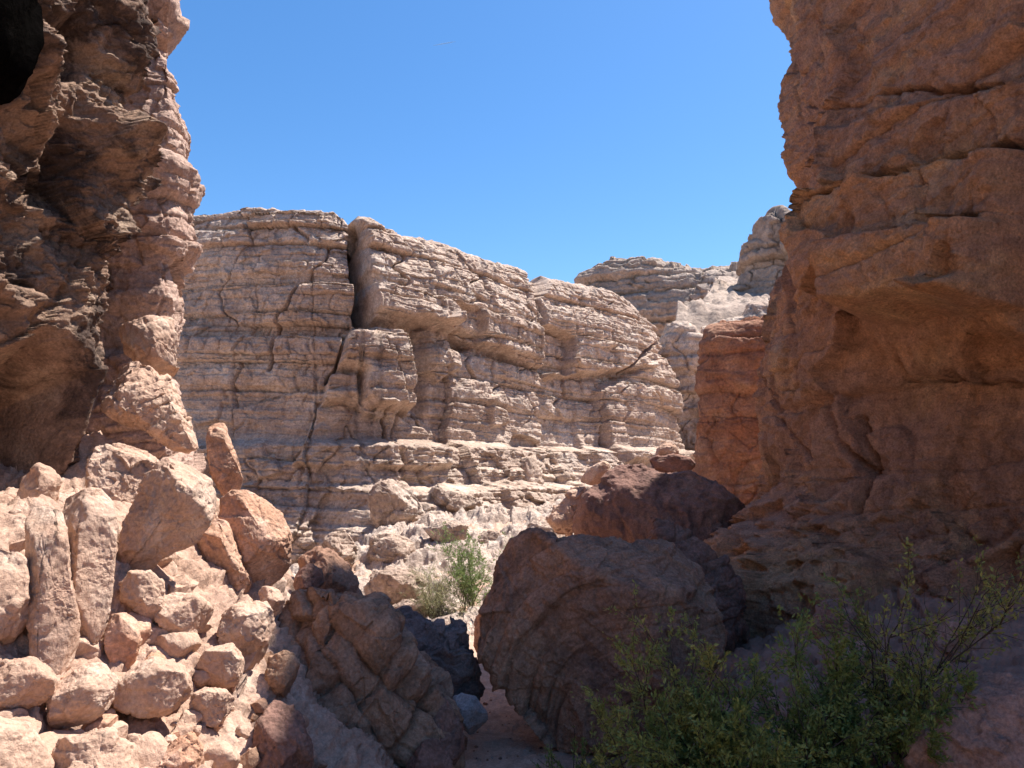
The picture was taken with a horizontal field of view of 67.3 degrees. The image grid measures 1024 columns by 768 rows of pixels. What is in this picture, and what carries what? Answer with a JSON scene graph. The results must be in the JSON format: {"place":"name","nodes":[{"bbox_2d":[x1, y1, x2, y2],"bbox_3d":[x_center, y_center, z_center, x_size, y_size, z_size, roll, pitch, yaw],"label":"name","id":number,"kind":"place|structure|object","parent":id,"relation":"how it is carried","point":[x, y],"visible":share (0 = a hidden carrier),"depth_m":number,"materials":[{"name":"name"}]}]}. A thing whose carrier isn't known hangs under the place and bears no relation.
{"place":"outdoors","nodes":[
{"label":"outdoors","id":0,"kind":"place"},
{"bbox_2d":[289,495,573,635],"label":"talus slope","id":1,"kind":"structure","parent":0,"point":[422,540],"depth_m":17.68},
{"bbox_2d":[321,530,357,568],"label":"boulder","id":2,"kind":"object","parent":1,"relation":"on","point":[341,543],"visible":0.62,"depth_m":16.72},
{"bbox_2d":[367,530,414,562],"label":"boulder","id":3,"kind":"object","parent":1,"relation":"on","point":[386,546],"visible":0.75,"depth_m":16.90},
{"bbox_2d":[364,565,426,604],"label":"boulder","id":4,"kind":"object","parent":1,"relation":"on","point":[389,581],"visible":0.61,"depth_m":14.55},
{"bbox_2d":[392,598,430,617],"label":"boulder","id":5,"kind":"object","parent":1,"relation":"on","point":[402,602],"visible":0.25,"depth_m":14.05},
{"bbox_2d":[397,553,479,619],"bbox_3d":[-1.234,3.768,14.008,1.742,1.374,1.555,3,-7,-28],"label":"shrub","id":6,"kind":"object","parent":1,"relation":"on","point":[441,598],"visible":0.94,"depth_m":13.96,"materials":[{"name":"green plant"}]},
{"bbox_2d":[426,521,512,611],"bbox_3d":[-0.613,3.498,14.159,1.334,1.862,2.424,4,-7,-30],"label":"shrub","id":7,"kind":"object","parent":1,"relation":"on","point":[466,579],"visible":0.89,"depth_m":14.37,"materials":[{"name":"green plant"}]},
{"bbox_2d":[167,0,795,283],"label":"sky","id":8,"kind":"structure","parent":0,"point":[551,139],"materials":[{"name":"blue"}]},
{"bbox_2d":[0,430,1023,767],"bbox_3d":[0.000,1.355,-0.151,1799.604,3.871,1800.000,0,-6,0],"label":"canyon floor","id":9,"kind":"structure","parent":0,"point":[336,742],"depth_m":6.05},
{"bbox_2d":[0,494,13,503],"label":"stone","id":10,"kind":"object","parent":9,"relation":"on","point":[5,498],"visible":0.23,"depth_m":6.44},
{"bbox_2d":[1,493,16,498],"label":"stone","id":11,"kind":"object","parent":9,"relation":"on","point":[13,495],"visible":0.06,"depth_m":6.64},
{"bbox_2d":[0,708,28,717],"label":"stone","id":12,"kind":"object","parent":9,"relation":"on","point":[10,713],"visible":0.32,"depth_m":3.59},
{"bbox_2d":[0,548,30,645],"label":"boulder","id":13,"kind":"object","parent":9,"relation":"on","point":[15,598],"visible":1,"depth_m":3.94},
{"bbox_2d":[9,508,21,514],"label":"stone","id":14,"kind":"object","parent":9,"relation":"on","point":[14,511],"visible":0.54,"depth_m":4.71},
{"bbox_2d":[9,539,24,551],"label":"stone","id":15,"kind":"object","parent":9,"relation":"on","point":[18,546],"visible":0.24,"depth_m":4.50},
{"bbox_2d":[0,0,44,104],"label":"cave opening","id":16,"kind":"object","parent":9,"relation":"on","point":[22,42],"visible":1,"depth_m":2.98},
{"bbox_2d":[10,714,41,732],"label":"stone","id":17,"kind":"object","parent":9,"relation":"on","point":[36,724],"visible":0.16,"depth_m":3.59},
{"bbox_2d":[0,716,54,767],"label":"boulder","id":18,"kind":"object","parent":9,"relation":"on","point":[22,744],"visible":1,"depth_m":3.31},
{"bbox_2d":[0,656,56,710],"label":"boulder","id":19,"kind":"object","parent":9,"relation":"on","point":[28,682],"visible":0.92,"depth_m":3.66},
{"bbox_2d":[17,462,62,501],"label":"boulder","id":20,"kind":"object","parent":9,"relation":"on","point":[38,479],"visible":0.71,"depth_m":5.88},
{"bbox_2d":[39,730,87,754],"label":"stone","id":21,"kind":"object","parent":9,"relation":"on","point":[50,738],"visible":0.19,"depth_m":3.62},
{"bbox_2d":[73,729,84,733],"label":"stone","id":22,"kind":"object","parent":9,"relation":"on","point":[80,731],"visible":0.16,"depth_m":3.75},
{"bbox_2d":[0,0,167,474],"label":"overhanging wall","id":23,"kind":"structure","parent":9,"relation":"on","point":[80,153],"depth_m":8.22,"materials":[{"name":"stone"}]},
{"bbox_2d":[75,636,100,656],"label":"stone","id":24,"kind":"object","parent":9,"relation":"on","point":[85,646],"visible":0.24,"depth_m":4.22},
{"bbox_2d":[63,487,118,644],"bbox_3d":[-2.467,1.034,4.472,0.304,0.865,0.488,3,-7,-24],"label":"rock slab","id":25,"kind":"object","parent":24,"relation":"on","point":[90,518],"visible":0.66,"depth_m":4.36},
{"bbox_2d":[81,651,101,658],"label":"stone","id":26,"kind":"object","parent":9,"relation":"on","point":[91,655],"visible":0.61,"depth_m":4.23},
{"bbox_2d":[81,714,117,730],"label":"stone","id":27,"kind":"object","parent":9,"relation":"on","point":[106,720],"visible":0.32,"depth_m":3.85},
{"bbox_2d":[65,737,139,767],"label":"boulder","id":28,"kind":"object","parent":9,"relation":"on","point":[124,754],"visible":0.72,"depth_m":3.48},
{"bbox_2d":[52,727,119,767],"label":"boulder","id":29,"kind":"object","parent":28,"relation":"on","point":[70,748],"visible":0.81,"depth_m":3.46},
{"bbox_2d":[46,662,118,729],"bbox_3d":[-2.150,1.556,3.839,0.303,0.302,0.278,0,-6,0],"label":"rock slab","id":30,"kind":"object","parent":29,"relation":"on","point":[83,694],"visible":0.94,"depth_m":3.77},
{"bbox_2d":[106,708,115,713],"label":"stone","id":31,"kind":"object","parent":9,"relation":"on","point":[111,711],"visible":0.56,"depth_m":4.00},
{"bbox_2d":[111,720,127,737],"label":"stone","id":32,"kind":"object","parent":9,"relation":"on","point":[120,726],"visible":0.23,"depth_m":3.90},
{"bbox_2d":[114,672,125,679],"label":"stone","id":33,"kind":"object","parent":9,"relation":"on","point":[119,673],"visible":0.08,"depth_m":4.19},
{"bbox_2d":[85,443,158,502],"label":"boulder","id":34,"kind":"object","parent":9,"relation":"on","point":[116,471],"visible":0.58,"depth_m":5.70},
{"bbox_2d":[126,733,141,742],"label":"boulder","id":35,"kind":"object","parent":9,"relation":"on","point":[133,737],"visible":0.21,"depth_m":3.77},
{"bbox_2d":[127,611,151,644],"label":"stone","id":36,"kind":"object","parent":9,"relation":"on","point":[145,625],"visible":0.2,"depth_m":4.59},
{"bbox_2d":[118,569,165,622],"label":"boulder","id":37,"kind":"object","parent":9,"relation":"on","point":[142,592],"visible":0.79,"depth_m":4.64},
{"bbox_2d":[116,457,216,570],"bbox_3d":[-2.284,0.941,5.054,0.580,0.916,0.442,0,-6,0],"label":"boulder","id":38,"kind":"object","parent":37,"relation":"on","point":[172,509],"visible":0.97,"depth_m":4.96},
{"bbox_2d":[85,0,205,472],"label":"rock column","id":39,"kind":"object","parent":9,"relation":"on","point":[151,266],"visible":0.24,"depth_m":11.64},
{"bbox_2d":[101,361,198,453],"bbox_3d":[-4.199,0.272,8.977,1.058,1.079,0.778,3,-7,-26],"label":"rock slab","id":40,"kind":"object","parent":9,"relation":"on","point":[147,398],"visible":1,"depth_m":8.78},
{"bbox_2d":[119,315,179,375],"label":"boulder","id":41,"kind":"object","parent":40,"relation":"on","point":[151,341],"visible":0.91,"depth_m":9.95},
{"bbox_2d":[135,731,168,767],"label":"stone","id":42,"kind":"object","parent":9,"relation":"on","point":[152,746],"visible":0.52,"depth_m":3.75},
{"bbox_2d":[112,656,192,718],"bbox_3d":[-1.935,1.635,4.168,0.388,0.314,0.322,0,-6,0],"label":"boulder","id":43,"kind":"object","parent":9,"relation":"on","point":[152,687],"visible":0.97,"depth_m":4.05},
{"bbox_2d":[145,650,166,659],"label":"stone","id":44,"kind":"object","parent":9,"relation":"on","point":[158,653],"visible":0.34,"depth_m":4.49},
{"bbox_2d":[145,624,170,644],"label":"stone","id":45,"kind":"object","parent":9,"relation":"on","point":[152,638],"visible":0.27,"depth_m":4.62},
{"bbox_2d":[152,565,173,580],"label":"stone","id":46,"kind":"object","parent":9,"relation":"on","point":[159,572],"visible":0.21,"depth_m":5.10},
{"bbox_2d":[157,552,175,566],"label":"stone","id":47,"kind":"object","parent":9,"relation":"on","point":[165,561],"visible":0.09,"depth_m":5.24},
{"bbox_2d":[160,561,177,576],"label":"stone","id":48,"kind":"object","parent":9,"relation":"on","point":[170,568],"visible":0.47,"depth_m":5.22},
{"bbox_2d":[165,734,177,742],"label":"stone","id":49,"kind":"object","parent":9,"relation":"on","point":[169,738],"visible":0.41,"depth_m":4.02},
{"bbox_2d":[156,632,201,658],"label":"stone","id":50,"kind":"object","parent":9,"relation":"on","point":[178,645],"visible":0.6,"depth_m":4.58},
{"bbox_2d":[156,731,204,767],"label":"boulder","id":51,"kind":"object","parent":9,"relation":"on","point":[185,751],"visible":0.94,"depth_m":3.77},
{"bbox_2d":[174,574,190,588],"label":"stone","id":52,"kind":"object","parent":9,"relation":"on","point":[183,579],"visible":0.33,"depth_m":5.13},
{"bbox_2d":[153,592,213,632],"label":"boulder","id":53,"kind":"object","parent":9,"relation":"on","point":[181,612],"visible":0.81,"depth_m":4.71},
{"bbox_2d":[168,580,198,593],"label":"stone","id":54,"kind":"object","parent":9,"relation":"on","point":[173,588],"visible":0.3,"depth_m":5.06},
{"bbox_2d":[180,709,202,723],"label":"stone","id":55,"kind":"object","parent":9,"relation":"on","point":[188,716],"visible":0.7,"depth_m":4.25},
{"bbox_2d":[193,725,201,736],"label":"stone","id":56,"kind":"object","parent":9,"relation":"on","point":[197,729],"visible":0.75,"depth_m":4.19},
{"bbox_2d":[191,669,210,687],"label":"stone","id":57,"kind":"object","parent":9,"relation":"on","point":[201,678],"visible":0.4,"depth_m":4.60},
{"bbox_2d":[199,622,211,632],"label":"stone","id":58,"kind":"object","parent":9,"relation":"on","point":[208,627],"visible":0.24,"depth_m":4.97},
{"bbox_2d":[189,687,234,726],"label":"boulder","id":59,"kind":"object","parent":9,"relation":"on","point":[213,706],"visible":0.99,"depth_m":4.32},
{"bbox_2d":[208,716,226,731],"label":"stone","id":60,"kind":"object","parent":9,"relation":"on","point":[217,729],"visible":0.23,"depth_m":4.38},
{"bbox_2d":[196,642,244,688],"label":"boulder","id":61,"kind":"object","parent":9,"relation":"on","point":[222,666],"visible":0.97,"depth_m":4.62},
{"bbox_2d":[203,740,239,767],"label":"stone","id":62,"kind":"object","parent":9,"relation":"on","point":[222,754],"visible":0.84,"depth_m":4.03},
{"bbox_2d":[206,423,242,495],"bbox_3d":[-2.587,0.683,6.885,0.328,0.675,0.345,0,-6,0],"label":"rock pinnacle","id":63,"kind":"object","parent":9,"relation":"on","point":[225,468],"visible":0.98,"depth_m":6.77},
{"bbox_2d":[197,514,252,593],"bbox_3d":[-2.207,1.322,5.902,0.426,0.653,0.377,0,-6,0],"label":"boulder","id":64,"kind":"object","parent":9,"relation":"on","point":[217,544],"visible":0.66,"depth_m":5.77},
{"bbox_2d":[235,725,248,739],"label":"stone","id":65,"kind":"object","parent":9,"relation":"on","point":[241,731],"visible":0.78,"depth_m":4.42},
{"bbox_2d":[216,600,275,656],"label":"boulder","id":66,"kind":"object","parent":9,"relation":"on","point":[245,627],"visible":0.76,"depth_m":4.97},
{"bbox_2d":[240,747,260,767],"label":"stone","id":67,"kind":"object","parent":9,"relation":"on","point":[250,758],"visible":0.85,"depth_m":4.25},
{"bbox_2d":[250,713,258,721],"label":"stone","id":68,"kind":"object","parent":9,"relation":"on","point":[254,717],"visible":0.73,"depth_m":4.64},
{"bbox_2d":[218,489,292,585],"bbox_3d":[-2.070,1.250,6.167,0.576,0.805,0.479,0,-6,0],"label":"boulder","id":69,"kind":"object","parent":9,"relation":"on","point":[262,535],"visible":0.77,"depth_m":6.08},
{"bbox_2d":[244,643,268,670],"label":"stone","id":70,"kind":"object","parent":9,"relation":"on","point":[252,659],"visible":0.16,"depth_m":5.02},
{"bbox_2d":[251,698,267,712],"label":"stone","id":71,"kind":"object","parent":9,"relation":"on","point":[260,705],"visible":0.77,"depth_m":4.74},
{"bbox_2d":[264,651,274,663],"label":"stone","id":72,"kind":"object","parent":9,"relation":"on","point":[267,655],"visible":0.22,"depth_m":5.22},
{"bbox_2d":[258,586,284,615],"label":"boulder","id":73,"kind":"object","parent":9,"relation":"on","point":[273,597],"visible":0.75,"depth_m":5.72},
{"bbox_2d":[265,650,299,698],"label":"boulder","id":74,"kind":"object","parent":9,"relation":"on","point":[281,670],"visible":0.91,"depth_m":4.92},
{"bbox_2d":[251,700,313,767],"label":"boulder","id":75,"kind":"object","parent":9,"relation":"on","point":[281,738],"visible":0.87,"depth_m":4.35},
{"bbox_2d":[303,714,308,727],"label":"stone","id":76,"kind":"object","parent":9,"relation":"on","point":[306,721],"visible":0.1,"depth_m":4.87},
{"bbox_2d":[317,760,327,767],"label":"stone","id":77,"kind":"object","parent":9,"relation":"on","point":[322,764],"visible":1,"depth_m":4.68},
{"bbox_2d":[298,546,362,594],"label":"boulder","id":78,"kind":"object","parent":9,"relation":"on","point":[339,576],"visible":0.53,"depth_m":7.16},
{"bbox_2d":[278,586,467,767],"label":"jointed boulder","id":79,"kind":"object","parent":9,"relation":"on","point":[378,675],"visible":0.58,"depth_m":5.79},
{"bbox_2d":[293,563,323,590],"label":"boulder","id":80,"kind":"object","parent":79,"relation":"on","point":[308,575],"visible":0.87,"depth_m":6.70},
{"bbox_2d":[367,479,421,527],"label":"boulder","id":81,"kind":"object","parent":9,"relation":"on","point":[392,502],"visible":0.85,"depth_m":19.12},
{"bbox_2d":[405,738,452,767],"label":"boulder","id":82,"kind":"object","parent":9,"relation":"on","point":[431,753],"visible":1,"depth_m":5.59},
{"bbox_2d":[172,207,694,564],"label":"cliff","id":83,"kind":"structure","parent":9,"relation":"on","point":[334,367],"depth_m":23.68,"materials":[{"name":"stone"}]},
{"bbox_2d":[395,605,485,700],"bbox_3d":[-0.725,2.650,7.405,0.945,0.990,0.652,0,-6,0],"label":"boulder","id":84,"kind":"object","parent":9,"relation":"on","point":[443,645],"visible":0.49,"depth_m":7.28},
{"bbox_2d":[423,520,468,542],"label":"boulder","id":85,"kind":"object","parent":9,"relation":"on","point":[455,528],"visible":0.69,"depth_m":17.97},
{"bbox_2d":[433,693,464,764],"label":"boulder","id":86,"kind":"object","parent":9,"relation":"on","point":[445,719],"visible":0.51,"depth_m":5.96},
{"bbox_2d":[428,486,481,511],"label":"boulder","id":87,"kind":"object","parent":9,"relation":"on","point":[451,500],"visible":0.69,"depth_m":20.59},
{"bbox_2d":[452,693,487,734],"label":"boulder","id":88,"kind":"object","parent":9,"relation":"on","point":[473,711],"visible":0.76,"depth_m":6.75,"materials":[{"name":"grey stone"}]},
{"bbox_2d":[473,613,480,651],"bbox_3d":[-0.173,2.641,8.087,0.478,0.796,0.574,0,-6,0],"label":"rock slab","id":89,"kind":"object","parent":9,"relation":"on","point":[476,629],"visible":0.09,"depth_m":8.11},
{"bbox_2d":[477,530,502,543],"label":"boulder","id":90,"kind":"object","parent":9,"relation":"on","point":[489,535],"visible":0.51,"depth_m":17.73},
{"bbox_2d":[519,455,543,484],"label":"boulder","id":91,"kind":"object","parent":9,"relation":"on","point":[531,469],"visible":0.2,"depth_m":24.60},
{"bbox_2d":[527,516,563,537],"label":"boulder","id":92,"kind":"object","parent":9,"relation":"on","point":[541,522],"visible":0.3,"depth_m":18.24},
{"bbox_2d":[546,486,586,536],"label":"boulder","id":93,"kind":"object","parent":9,"relation":"on","point":[559,519],"visible":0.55,"depth_m":12.96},
{"bbox_2d":[532,725,636,767],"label":"shrub","id":94,"kind":"object","parent":9,"relation":"on","point":[550,754],"visible":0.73,"depth_m":5.70,"materials":[{"name":"green plant"}]},
{"bbox_2d":[477,527,727,757],"bbox_3d":[0.879,2.463,7.464,2.431,2.113,1.703,0,-6,0],"label":"layered boulder","id":95,"kind":"object","parent":9,"relation":"on","point":[545,647],"visible":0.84,"depth_m":6.95,"materials":[{"name":"stone"}]},
{"bbox_2d":[572,463,744,542],"bbox_3d":[2.349,2.220,12.205,2.789,1.924,1.641,-3,-7,22],"label":"boulder","id":96,"kind":"object","parent":9,"relation":"on","point":[625,502],"visible":0.52,"depth_m":11.67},
{"bbox_2d":[580,461,611,485],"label":"boulder","id":97,"kind":"object","parent":96,"relation":"on","point":[593,475],"visible":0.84,"depth_m":13.02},
{"bbox_2d":[649,453,695,472],"bbox_3d":[2.644,1.312,12.664,0.757,0.334,0.354,-1,-6,10],"label":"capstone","id":98,"kind":"object","parent":96,"relation":"on","point":[670,463],"visible":0.9,"depth_m":12.53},
{"bbox_2d":[655,442,678,455],"bbox_3d":[2.608,1.121,12.960,0.398,0.310,0.249,-4,-8,34],"label":"capstone","id":99,"kind":"object","parent":98,"relation":"on","point":[664,449],"visible":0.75,"depth_m":12.88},
{"bbox_2d":[570,578,797,767],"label":"shrub","id":100,"kind":"object","parent":9,"relation":"on","point":[672,701],"visible":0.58,"depth_m":5.17,"materials":[{"name":"green plant"}]},
{"bbox_2d":[643,517,749,652],"bbox_3d":[2.047,2.366,8.816,1.333,1.646,1.076,0,-6,0],"label":"boulder","id":101,"kind":"object","parent":9,"relation":"on","point":[723,580],"visible":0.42,"depth_m":8.56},
{"bbox_2d":[658,301,768,450],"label":"ledge cliff","id":102,"kind":"structure","parent":9,"relation":"on","point":[679,343],"depth_m":38.47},
{"bbox_2d":[675,276,769,330],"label":"scree slope","id":103,"kind":"structure","parent":9,"relation":"on","point":[722,299],"depth_m":47.55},
{"bbox_2d":[732,205,790,293],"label":"rock tower","id":104,"kind":"structure","parent":103,"relation":"on","point":[763,256],"depth_m":73.19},
{"bbox_2d":[692,316,764,505],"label":"orange bluff","id":105,"kind":"structure","parent":9,"relation":"on","point":[726,454],"depth_m":19.68,"materials":[{"name":"red stone"}]},
{"bbox_2d":[606,668,885,767],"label":"shrub","id":106,"kind":"object","parent":9,"relation":"on","point":[672,751],"visible":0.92,"depth_m":4.58,"materials":[{"name":"green plant"}]},
{"bbox_2d":[699,644,931,767],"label":"shrub","id":107,"kind":"object","parent":9,"relation":"on","point":[852,734],"visible":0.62,"depth_m":4.85,"materials":[{"name":"green plant"}]},
{"bbox_2d":[807,598,864,638],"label":"boulder","id":108,"kind":"object","parent":9,"relation":"on","point":[830,603],"visible":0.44,"depth_m":7.65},
{"bbox_2d":[822,640,881,677],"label":"boulder","id":109,"kind":"object","parent":9,"relation":"on","point":[858,646],"visible":0.14,"depth_m":6.84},
{"bbox_2d":[704,0,1023,637],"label":"canyon wall","id":110,"kind":"structure","parent":9,"relation":"on","point":[888,395],"depth_m":8.68,"materials":[{"name":"brown stone"}]},
{"bbox_2d":[763,572,985,767],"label":"shrub","id":111,"kind":"object","parent":9,"relation":"on","point":[916,719],"visible":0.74,"depth_m":4.89,"materials":[{"name":"green plant"}]},
{"bbox_2d":[800,535,1023,765],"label":"shrub","id":112,"kind":"object","parent":9,"relation":"on","point":[969,628],"visible":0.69,"depth_m":4.98,"materials":[{"name":"green plant"}]},
{"bbox_2d":[951,649,967,662],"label":"stone","id":113,"kind":"object","parent":9,"relation":"on","point":[963,658],"visible":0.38,"depth_m":6.34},
{"bbox_2d":[902,671,1023,767],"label":"boulder","id":114,"kind":"object","parent":9,"relation":"on","point":[990,734],"visible":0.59,"depth_m":4.59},
{"bbox_2d":[935,619,995,654],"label":"boulder","id":115,"kind":"object","parent":9,"relation":"on","point":[952,625],"visible":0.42,"depth_m":6.47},
{"bbox_2d":[574,256,737,353],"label":"mesa","id":116,"kind":"structure","parent":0,"point":[653,290],"depth_m":118.61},
{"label":"stone","id":117,"kind":"object","parent":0,"visible":0},
{"bbox_2d":[24,506,80,674],"bbox_3d":[-2.490,1.137,4.159,0.272,0.938,0.441,6,-9,-42],"label":"rock slab","id":118,"kind":"object","parent":117,"relation":"on","point":[53,624],"visible":0.81,"depth_m":4.05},
{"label":"stone","id":119,"kind":"object","parent":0,"visible":0},
{"bbox_2d":[104,612,141,668],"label":"boulder","id":120,"kind":"object","parent":119,"relation":"on","point":[122,639],"visible":0.98,"depth_m":4.31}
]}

